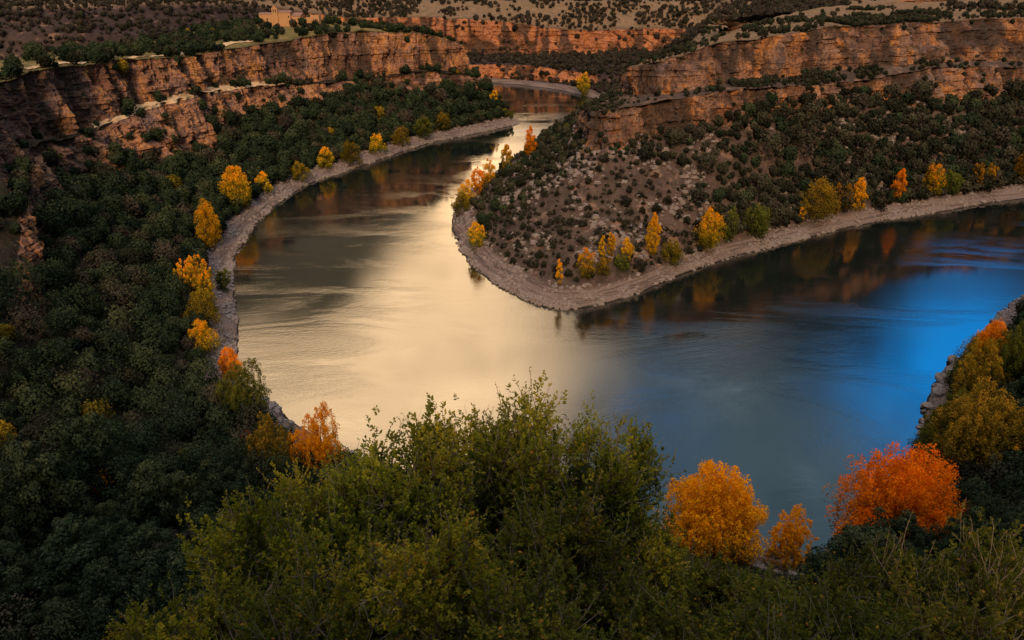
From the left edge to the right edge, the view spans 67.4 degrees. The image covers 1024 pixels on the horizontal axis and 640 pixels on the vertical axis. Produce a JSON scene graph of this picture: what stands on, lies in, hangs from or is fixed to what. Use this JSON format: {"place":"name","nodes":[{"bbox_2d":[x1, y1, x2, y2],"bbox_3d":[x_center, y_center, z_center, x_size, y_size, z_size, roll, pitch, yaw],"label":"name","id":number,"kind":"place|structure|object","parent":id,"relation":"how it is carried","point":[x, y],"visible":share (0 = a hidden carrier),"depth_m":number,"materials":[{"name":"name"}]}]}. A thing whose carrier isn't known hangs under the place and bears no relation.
{"place":"outdoors","nodes":[
{"label":"outdoors","id":0,"kind":"place"},
{"bbox_2d":[91,81,284,130],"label":"path","id":1,"kind":"structure","parent":0,"point":[172,99],"depth_m":365.56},
{"bbox_2d":[0,0,1023,309],"bbox_3d":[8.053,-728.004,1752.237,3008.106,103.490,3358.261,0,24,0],"label":"hills","id":2,"kind":"structure","parent":0,"point":[896,50],"depth_m":361.60,"materials":[{"name":"brown stone"}]},
{"bbox_2d":[450,191,471,216],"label":"bush","id":3,"kind":"object","parent":2,"relation":"on","point":[456,205],"visible":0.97,"depth_m":344.20,"materials":[{"name":"green plant"}]},
{"bbox_2d":[466,220,486,249],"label":"poplar tree","id":4,"kind":"object","parent":2,"relation":"on","point":[473,238],"visible":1,"depth_m":297.46,"materials":[{"name":"yellow plant"}]},
{"bbox_2d":[471,166,484,194],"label":"poplar tree","id":5,"kind":"object","parent":2,"relation":"on","point":[478,186],"visible":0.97,"depth_m":363.17,"materials":[{"name":"orange plant"}]},
{"bbox_2d":[0,0,1023,98],"bbox_3d":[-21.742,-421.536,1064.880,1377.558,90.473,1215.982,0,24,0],"label":"scrub","id":6,"kind":"object","parent":2,"relation":"on","point":[603,60],"visible":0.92,"depth_m":748.54,"materials":[{"name":"green plant"}]},
{"bbox_2d":[524,125,537,155],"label":"poplar tree","id":7,"kind":"object","parent":2,"relation":"on","point":[530,136],"visible":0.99,"depth_m":405.15,"materials":[{"name":"orange plant"}]},
{"bbox_2d":[574,247,595,279],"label":"poplar tree","id":8,"kind":"object","parent":2,"relation":"on","point":[587,265],"visible":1,"depth_m":257.34,"materials":[{"name":"yellow plant"}]},
{"bbox_2d":[645,212,661,256],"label":"poplar tree","id":9,"kind":"object","parent":2,"relation":"on","point":[654,225],"visible":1,"depth_m":274.49,"materials":[{"name":"yellow plant"}]},
{"bbox_2d":[661,237,686,266],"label":"tree","id":10,"kind":"object","parent":2,"relation":"on","point":[671,246],"visible":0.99,"depth_m":278.37,"materials":[{"name":"green plant"}]},
{"bbox_2d":[693,205,727,252],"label":"poplar tree","id":11,"kind":"object","parent":2,"relation":"on","point":[704,228],"visible":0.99,"depth_m":290.27,"materials":[{"name":"yellow plant"}]},
{"bbox_2d":[721,207,739,242],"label":"poplar tree","id":12,"kind":"object","parent":2,"relation":"on","point":[728,231],"visible":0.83,"depth_m":297.40,"materials":[{"name":"green plant"}]},
{"bbox_2d":[469,4,1023,236],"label":"shrubs","id":13,"kind":"object","parent":2,"relation":"on","point":[987,125],"visible":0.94,"depth_m":359.23,"materials":[{"name":"green plant"}]},
{"bbox_2d":[741,203,772,239],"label":"broadleaf tree","id":14,"kind":"object","parent":2,"relation":"on","point":[760,215],"visible":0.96,"depth_m":305.43,"materials":[{"name":"green plant"}]},
{"bbox_2d":[798,176,841,223],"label":"broadleaf tree","id":15,"kind":"object","parent":2,"relation":"on","point":[824,201],"visible":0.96,"depth_m":323.17,"materials":[{"name":"yellow plant"}]},
{"bbox_2d":[852,177,867,211],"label":"poplar tree","id":16,"kind":"object","parent":2,"relation":"on","point":[860,194],"visible":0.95,"depth_m":337.66,"materials":[{"name":"orange plant"}]},
{"bbox_2d":[891,168,907,199],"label":"poplar tree","id":17,"kind":"object","parent":2,"relation":"on","point":[902,175],"visible":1,"depth_m":349.56,"materials":[{"name":"orange plant"}]},
{"bbox_2d":[922,162,946,195],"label":"poplar tree","id":18,"kind":"object","parent":2,"relation":"on","point":[933,174],"visible":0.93,"depth_m":359.20,"materials":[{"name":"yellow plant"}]},
{"bbox_2d":[942,169,964,195],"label":"poplar tree","id":19,"kind":"object","parent":2,"relation":"on","point":[955,176],"visible":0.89,"depth_m":362.95,"materials":[{"name":"green plant"}]},
{"bbox_2d":[0,23,1023,639],"bbox_3d":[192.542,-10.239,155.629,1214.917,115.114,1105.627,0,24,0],"label":"terrain","id":20,"kind":"structure","parent":0,"point":[64,97],"depth_m":339.79,"materials":[{"name":"brown stone"}]},
{"bbox_2d":[0,540,33,583],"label":"evergreen tree","id":21,"kind":"object","parent":20,"relation":"on","point":[6,547],"visible":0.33,"depth_m":94.26,"materials":[{"name":"green plant"}]},
{"bbox_2d":[0,499,36,565],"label":"evergreen tree","id":22,"kind":"object","parent":20,"relation":"on","point":[17,524],"visible":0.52,"depth_m":103.15,"materials":[{"name":"green plant"}]},
{"bbox_2d":[0,561,42,639],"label":"evergreen tree","id":23,"kind":"object","parent":20,"relation":"on","point":[11,587],"visible":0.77,"depth_m":84.99,"materials":[{"name":"green plant"}]},
{"bbox_2d":[0,578,48,625],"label":"evergreen tree","id":24,"kind":"object","parent":20,"relation":"on","point":[27,586],"visible":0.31,"depth_m":89.34,"materials":[{"name":"green plant"}]},
{"bbox_2d":[0,546,53,625],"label":"evergreen tree","id":25,"kind":"object","parent":20,"relation":"on","point":[20,562],"visible":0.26,"depth_m":90.86,"materials":[{"name":"green plant"}]},
{"bbox_2d":[0,440,98,550],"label":"evergreen tree","id":26,"kind":"object","parent":20,"relation":"on","point":[57,493],"visible":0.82,"depth_m":106.90,"materials":[{"name":"green plant"}]},
{"bbox_2d":[32,596,85,639],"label":"evergreen tree","id":27,"kind":"object","parent":20,"relation":"on","point":[47,605],"visible":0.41,"depth_m":84.16,"materials":[{"name":"green plant"}]},
{"bbox_2d":[41,581,90,632],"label":"evergreen tree","id":28,"kind":"object","parent":20,"relation":"on","point":[63,590],"visible":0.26,"depth_m":87.63,"materials":[{"name":"green plant"}]},
{"bbox_2d":[27,514,127,625],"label":"evergreen tree","id":29,"kind":"object","parent":20,"relation":"on","point":[55,569],"visible":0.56,"depth_m":90.47,"materials":[{"name":"green plant"}]},
{"bbox_2d":[55,411,133,509],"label":"evergreen tree","id":30,"kind":"object","parent":20,"relation":"on","point":[117,472],"visible":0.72,"depth_m":121.88,"materials":[{"name":"green plant"}]},
{"bbox_2d":[69,516,136,557],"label":"evergreen tree","id":31,"kind":"object","parent":20,"relation":"on","point":[102,519],"visible":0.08,"depth_m":106.70,"materials":[{"name":"green plant"}]},
{"bbox_2d":[58,556,153,639],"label":"evergreen tree","id":32,"kind":"object","parent":20,"relation":"on","point":[94,570],"visible":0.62,"depth_m":80.78,"materials":[{"name":"green plant"}]},
{"bbox_2d":[88,501,136,548],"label":"evergreen tree","id":33,"kind":"object","parent":20,"relation":"on","point":[117,516],"visible":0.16,"depth_m":112.79,"materials":[{"name":"green plant"}]},
{"bbox_2d":[110,521,186,619],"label":"evergreen tree","id":34,"kind":"object","parent":20,"relation":"on","point":[134,558],"visible":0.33,"depth_m":87.99,"materials":[{"name":"green plant"}]},
{"bbox_2d":[123,459,193,541],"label":"evergreen tree","id":35,"kind":"object","parent":20,"relation":"on","point":[147,482],"visible":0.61,"depth_m":116.73,"materials":[{"name":"green plant"}]},
{"bbox_2d":[137,544,206,635],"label":"evergreen tree","id":36,"kind":"object","parent":20,"relation":"on","point":[150,572],"visible":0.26,"depth_m":79.80,"materials":[{"name":"green plant"}]},
{"bbox_2d":[150,525,199,556],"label":"evergreen tree","id":37,"kind":"object","parent":20,"relation":"on","point":[188,536],"visible":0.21,"depth_m":109.16,"materials":[{"name":"green plant"}]},
{"bbox_2d":[155,470,222,543],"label":"evergreen tree","id":38,"kind":"object","parent":20,"relation":"on","point":[177,479],"visible":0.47,"depth_m":116.14,"materials":[{"name":"green plant"}]},
{"bbox_2d":[105,546,274,639],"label":"foreground bush","id":39,"kind":"object","parent":20,"relation":"on","point":[189,623],"visible":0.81,"depth_m":17.28,"materials":[{"name":"green plant"}]},
{"bbox_2d":[172,254,216,298],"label":"poplar tree","id":40,"kind":"object","parent":20,"relation":"on","point":[197,277],"visible":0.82,"depth_m":243.10,"materials":[{"name":"yellow plant"}]},
{"bbox_2d":[174,573,216,639],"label":"evergreen tree","id":41,"kind":"object","parent":20,"relation":"on","point":[195,589],"visible":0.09,"depth_m":76.09,"materials":[{"name":"green plant"}]},
{"bbox_2d":[176,512,223,548],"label":"evergreen tree","id":42,"kind":"object","parent":20,"relation":"on","point":[194,518],"visible":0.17,"depth_m":111.78,"materials":[{"name":"green plant"}]},
{"bbox_2d":[180,288,223,330],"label":"poplar tree","id":43,"kind":"object","parent":20,"relation":"on","point":[210,309],"visible":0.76,"depth_m":224.77,"materials":[{"name":"yellow plant"}]},
{"bbox_2d":[188,318,226,356],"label":"poplar tree","id":44,"kind":"object","parent":20,"relation":"on","point":[202,326],"visible":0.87,"depth_m":211.88,"materials":[{"name":"yellow plant"}]},
{"bbox_2d":[193,198,223,248],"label":"poplar tree","id":45,"kind":"object","parent":20,"relation":"on","point":[212,237],"visible":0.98,"depth_m":289.71,"materials":[{"name":"yellow plant"}]},
{"bbox_2d":[182,459,240,515],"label":"evergreen tree","id":46,"kind":"object","parent":20,"relation":"on","point":[205,468],"visible":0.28,"depth_m":126.38,"materials":[{"name":"green plant"}]},
{"bbox_2d":[214,268,232,291],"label":"bush","id":47,"kind":"object","parent":20,"relation":"on","point":[220,280],"visible":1,"depth_m":261.02,"materials":[{"name":"green plant"}]},
{"bbox_2d":[199,460,253,499],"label":"evergreen tree","id":48,"kind":"object","parent":20,"relation":"on","point":[238,478],"visible":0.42,"depth_m":133.66,"materials":[{"name":"green plant"}]},
{"bbox_2d":[217,346,242,379],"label":"poplar tree","id":49,"kind":"object","parent":20,"relation":"on","point":[224,367],"visible":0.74,"depth_m":202.90,"materials":[{"name":"orange plant"}]},
{"bbox_2d":[217,165,251,207],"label":"poplar tree","id":50,"kind":"object","parent":20,"relation":"on","point":[232,176],"visible":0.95,"depth_m":337.40,"materials":[{"name":"yellow plant"}]},
{"bbox_2d":[222,485,250,512],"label":"evergreen tree","id":51,"kind":"object","parent":20,"relation":"on","point":[236,488],"visible":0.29,"depth_m":128.90,"materials":[{"name":"green plant"}]},
{"bbox_2d":[210,358,272,424],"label":"broadleaf tree","id":52,"kind":"object","parent":20,"relation":"on","point":[239,390],"visible":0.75,"depth_m":173.53,"materials":[{"name":"green plant"}]},
{"bbox_2d":[170,476,348,639],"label":"foreground bush","id":53,"kind":"object","parent":20,"relation":"on","point":[231,554],"visible":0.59,"depth_m":20.42,"materials":[{"name":"green plant"}]},
{"bbox_2d":[245,411,294,482],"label":"broadleaf tree","id":54,"kind":"object","parent":20,"relation":"on","point":[277,440],"visible":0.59,"depth_m":149.01,"materials":[{"name":"green plant"}]},
{"bbox_2d":[265,456,310,496],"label":"evergreen tree","id":55,"kind":"object","parent":20,"relation":"on","point":[283,466],"visible":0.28,"depth_m":132.77,"materials":[{"name":"green plant"}]},
{"bbox_2d":[259,6,321,26],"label":"hermitage","id":56,"kind":"structure","parent":20,"relation":"on","point":[282,17],"depth_m":522.70,"materials":[{"name":"stone"}]},
{"bbox_2d":[244,444,358,617],"bbox_3d":[-6.151,7.294,24.971,3.936,7.540,4.003,8,25,17],"label":"foreground bush","id":57,"kind":"object","parent":20,"relation":"on","point":[309,504],"visible":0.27,"depth_m":23.44,"materials":[{"name":"green plant"}]},
{"bbox_2d":[289,161,313,182],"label":"bush","id":58,"kind":"object","parent":20,"relation":"on","point":[296,173],"visible":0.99,"depth_m":396.62,"materials":[{"name":"yellow plant"}]},
{"bbox_2d":[203,554,400,639],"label":"foreground bush","id":59,"kind":"object","parent":20,"relation":"on","point":[289,621],"visible":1,"depth_m":14.90,"materials":[{"name":"green plant"}]},
{"bbox_2d":[286,400,346,481],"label":"poplar tree","id":60,"kind":"object","parent":20,"relation":"on","point":[316,443],"visible":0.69,"depth_m":151.11,"materials":[{"name":"orange plant"}]},
{"bbox_2d":[316,146,334,168],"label":"tree","id":61,"kind":"object","parent":20,"relation":"on","point":[321,159],"visible":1,"depth_m":420.52,"materials":[{"name":"yellow plant"}]},
{"bbox_2d":[339,140,363,165],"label":"bush","id":62,"kind":"object","parent":20,"relation":"on","point":[353,156],"visible":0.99,"depth_m":433.08,"materials":[{"name":"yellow plant"}]},
{"bbox_2d":[270,427,448,618],"bbox_3d":[-3.684,7.342,21.657,4.644,8.813,5.318,6,25,13],"label":"foreground bush","id":63,"kind":"object","parent":20,"relation":"on","point":[350,485],"visible":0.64,"depth_m":20.48,"materials":[{"name":"green plant"}]},
{"bbox_2d":[273,507,449,639],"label":"foreground bush","id":64,"kind":"object","parent":20,"relation":"on","point":[343,594],"visible":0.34,"depth_m":16.96,"materials":[{"name":"green plant"}]},
{"bbox_2d":[369,133,388,152],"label":"bush","id":65,"kind":"object","parent":20,"relation":"on","point":[378,144],"visible":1,"depth_m":456.43,"materials":[{"name":"yellow plant"}]},
{"bbox_2d":[389,125,411,145],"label":"broadleaf tree","id":66,"kind":"object","parent":20,"relation":"on","point":[400,136],"visible":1,"depth_m":478.38,"materials":[{"name":"yellow plant"}]},
{"bbox_2d":[315,392,520,639],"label":"foreground bush","id":67,"kind":"object","parent":20,"relation":"on","point":[428,438],"visible":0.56,"depth_m":21.80,"materials":[{"name":"green plant"}]},
{"bbox_2d":[412,116,432,139],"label":"broadleaf tree","id":68,"kind":"object","parent":20,"relation":"on","point":[426,125],"visible":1,"depth_m":496.63,"materials":[{"name":"green plant"}]},
{"bbox_2d":[329,483,516,639],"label":"foreground bush","id":69,"kind":"object","parent":20,"relation":"on","point":[456,555],"visible":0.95,"depth_m":14.74,"materials":[{"name":"green plant"}]},
{"bbox_2d":[431,395,565,636],"bbox_3d":[-0.539,7.311,27.431,4.625,10.310,5.340,-7,25,-16],"label":"foreground bush","id":70,"kind":"object","parent":20,"relation":"on","point":[475,426],"visible":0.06,"depth_m":25.94,"materials":[{"name":"green plant"}]},
{"bbox_2d":[0,14,1023,639],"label":"woodland","id":71,"kind":"object","parent":20,"relation":"on","point":[158,240],"visible":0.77,"depth_m":224.82,"materials":[{"name":"green plant"}]},
{"bbox_2d":[470,469,638,638],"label":"foreground bush","id":72,"kind":"object","parent":20,"relation":"on","point":[567,534],"visible":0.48,"depth_m":18.93,"materials":[{"name":"green plant"}]},
{"bbox_2d":[452,535,658,639],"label":"foreground bush","id":73,"kind":"object","parent":20,"relation":"on","point":[545,620],"visible":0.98,"depth_m":14.11,"materials":[{"name":"green plant"}]},
{"bbox_2d":[464,367,667,610],"bbox_3d":[1.434,7.138,24.786,6.511,12.264,6.403,2,24,4],"label":"foreground bush","id":74,"kind":"object","parent":20,"relation":"on","point":[537,455],"visible":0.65,"depth_m":22.63,"materials":[{"name":"green plant"}]},
{"bbox_2d":[200,97,1023,574],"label":"gravel","id":75,"kind":"structure","parent":20,"relation":"on","point":[232,315],"depth_m":300.21,"materials":[{"name":"grey gravel"}]},
{"bbox_2d":[549,390,685,591],"bbox_3d":[3.361,6.835,25.417,4.778,8.791,4.926,-2,24,-5],"label":"foreground bush","id":76,"kind":"object","parent":20,"relation":"on","point":[645,444],"visible":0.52,"depth_m":24.64,"materials":[{"name":"green plant"}]},
{"bbox_2d":[575,539,700,639],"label":"foreground bush","id":77,"kind":"object","parent":20,"relation":"on","point":[639,618],"visible":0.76,"depth_m":18.90,"materials":[{"name":"green plant"}]},
{"bbox_2d":[585,495,698,638],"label":"foreground bush","id":78,"kind":"object","parent":20,"relation":"on","point":[658,561],"visible":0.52,"depth_m":22.98,"materials":[{"name":"green plant"}]},
{"bbox_2d":[652,533,757,636],"bbox_3d":[8.049,13.350,34.139,6.520,9.804,5.709,2,24,5],"label":"foreground bush","id":79,"kind":"object","parent":20,"relation":"on","point":[715,577],"visible":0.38,"depth_m":32.33,"materials":[{"name":"green plant"}]},
{"bbox_2d":[651,459,774,567],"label":"poplar tree","id":80,"kind":"object","parent":20,"relation":"on","point":[707,517],"visible":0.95,"depth_m":134.47,"materials":[{"name":"orange plant"}]},
{"bbox_2d":[634,573,814,639],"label":"foreground bush","id":81,"kind":"object","parent":20,"relation":"on","point":[741,622],"visible":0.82,"depth_m":17.76,"materials":[{"name":"green plant"}]},
{"bbox_2d":[701,562,838,637],"bbox_3d":[9.713,13.415,31.422,6.865,7.832,6.637,-5,25,-12],"label":"foreground bush","id":82,"kind":"object","parent":20,"relation":"on","point":[760,585],"visible":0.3,"depth_m":31.00,"materials":[{"name":"green plant"}]},
{"bbox_2d":[689,572,855,639],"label":"foreground bush","id":83,"kind":"object","parent":20,"relation":"on","point":[774,634],"visible":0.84,"depth_m":16.25,"materials":[{"name":"green plant"}]},
{"bbox_2d":[763,504,818,570],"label":"poplar tree","id":84,"kind":"object","parent":20,"relation":"on","point":[792,534],"visible":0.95,"depth_m":134.66,"materials":[{"name":"orange plant"}]},
{"bbox_2d":[710,559,932,639],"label":"foreground bush","id":85,"kind":"object","parent":20,"relation":"on","point":[889,632],"visible":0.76,"depth_m":18.57,"materials":[{"name":"green plant"}]},
{"bbox_2d":[776,543,922,638],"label":"foreground bush","id":86,"kind":"object","parent":20,"relation":"on","point":[844,586],"visible":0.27,"depth_m":35.22,"materials":[{"name":"green plant"}]},
{"bbox_2d":[795,523,904,596],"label":"evergreen tree","id":87,"kind":"object","parent":20,"relation":"on","point":[859,533],"visible":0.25,"depth_m":86.66,"materials":[{"name":"green plant"}]},
{"bbox_2d":[855,506,927,553],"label":"evergreen tree","id":88,"kind":"object","parent":20,"relation":"on","point":[900,524],"visible":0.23,"depth_m":125.76,"materials":[{"name":"green plant"}]},
{"bbox_2d":[813,511,970,638],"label":"foreground bush","id":89,"kind":"object","parent":20,"relation":"on","point":[934,583],"visible":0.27,"depth_m":38.14,"materials":[{"name":"green plant"}]},
{"bbox_2d":[820,441,967,540],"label":"poplar tree","id":90,"kind":"object","parent":20,"relation":"on","point":[908,485],"visible":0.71,"depth_m":134.78,"materials":[{"name":"orange plant"}]},
{"bbox_2d":[907,422,947,459],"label":"bush","id":91,"kind":"object","parent":20,"relation":"on","point":[921,437],"visible":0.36,"depth_m":169.57,"materials":[{"name":"green plant"}]},
{"bbox_2d":[839,546,1023,639],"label":"foreground bush","id":92,"kind":"object","parent":20,"relation":"on","point":[960,627],"visible":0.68,"depth_m":20.59,"materials":[{"name":"green plant"}]},
{"bbox_2d":[911,523,958,564],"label":"evergreen tree","id":93,"kind":"object","parent":20,"relation":"on","point":[921,541],"visible":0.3,"depth_m":121.11,"materials":[{"name":"green plant"}]},
{"bbox_2d":[916,437,966,484],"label":"bush","id":94,"kind":"object","parent":20,"relation":"on","point":[929,451],"visible":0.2,"depth_m":161.16,"materials":[{"name":"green plant"}]},
{"bbox_2d":[940,352,978,388],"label":"bush","id":95,"kind":"object","parent":20,"relation":"on","point":[954,364],"visible":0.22,"depth_m":194.21,"materials":[{"name":"green plant"}]},
{"bbox_2d":[934,506,1003,558],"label":"evergreen tree","id":96,"kind":"object","parent":20,"relation":"on","point":[941,546],"visible":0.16,"depth_m":114.29,"materials":[{"name":"green plant"}]},
{"bbox_2d":[917,497,1023,634],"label":"foreground bush","id":97,"kind":"object","parent":20,"relation":"on","point":[972,551],"visible":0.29,"depth_m":40.16,"materials":[{"name":"green plant"}]},
{"bbox_2d":[924,541,1023,639],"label":"foreground bush","id":98,"kind":"object","parent":20,"relation":"on","point":[999,593],"visible":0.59,"depth_m":25.85,"materials":[{"name":"green plant"}]},
{"bbox_2d":[926,375,1023,477],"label":"broadleaf tree","id":99,"kind":"object","parent":20,"relation":"on","point":[984,428],"visible":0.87,"depth_m":155.06,"materials":[{"name":"yellow plant"}]},
{"bbox_2d":[948,336,1014,400],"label":"broadleaf tree","id":100,"kind":"object","parent":20,"relation":"on","point":[989,357],"visible":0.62,"depth_m":179.26,"materials":[{"name":"yellow plant"}]},
{"bbox_2d":[958,490,1013,522],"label":"broadleaf tree","id":101,"kind":"object","parent":20,"relation":"on","point":[988,506],"visible":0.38,"depth_m":128.15,"materials":[{"name":"green plant"}]},
{"bbox_2d":[971,317,1007,364],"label":"poplar tree","id":102,"kind":"object","parent":20,"relation":"on","point":[994,329],"visible":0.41,"depth_m":190.97,"materials":[{"name":"orange plant"}]},
{"bbox_2d":[995,320,1023,384],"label":"broadleaf tree","id":103,"kind":"object","parent":20,"relation":"on","point":[1017,362],"visible":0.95,"depth_m":176.69,"materials":[{"name":"green plant"}]},
{"bbox_2d":[999,514,1023,546],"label":"broadleaf tree","id":104,"kind":"object","parent":20,"relation":"on","point":[1021,535],"visible":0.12,"depth_m":112.96,"materials":[{"name":"green plant"}]},
{"bbox_2d":[232,83,1023,556],"bbox_3d":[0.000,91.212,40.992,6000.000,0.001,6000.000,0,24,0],"label":"water","id":105,"kind":"structure","parent":0,"point":[788,377],"depth_m":237.41,"materials":[{"name":"blue liquid"}]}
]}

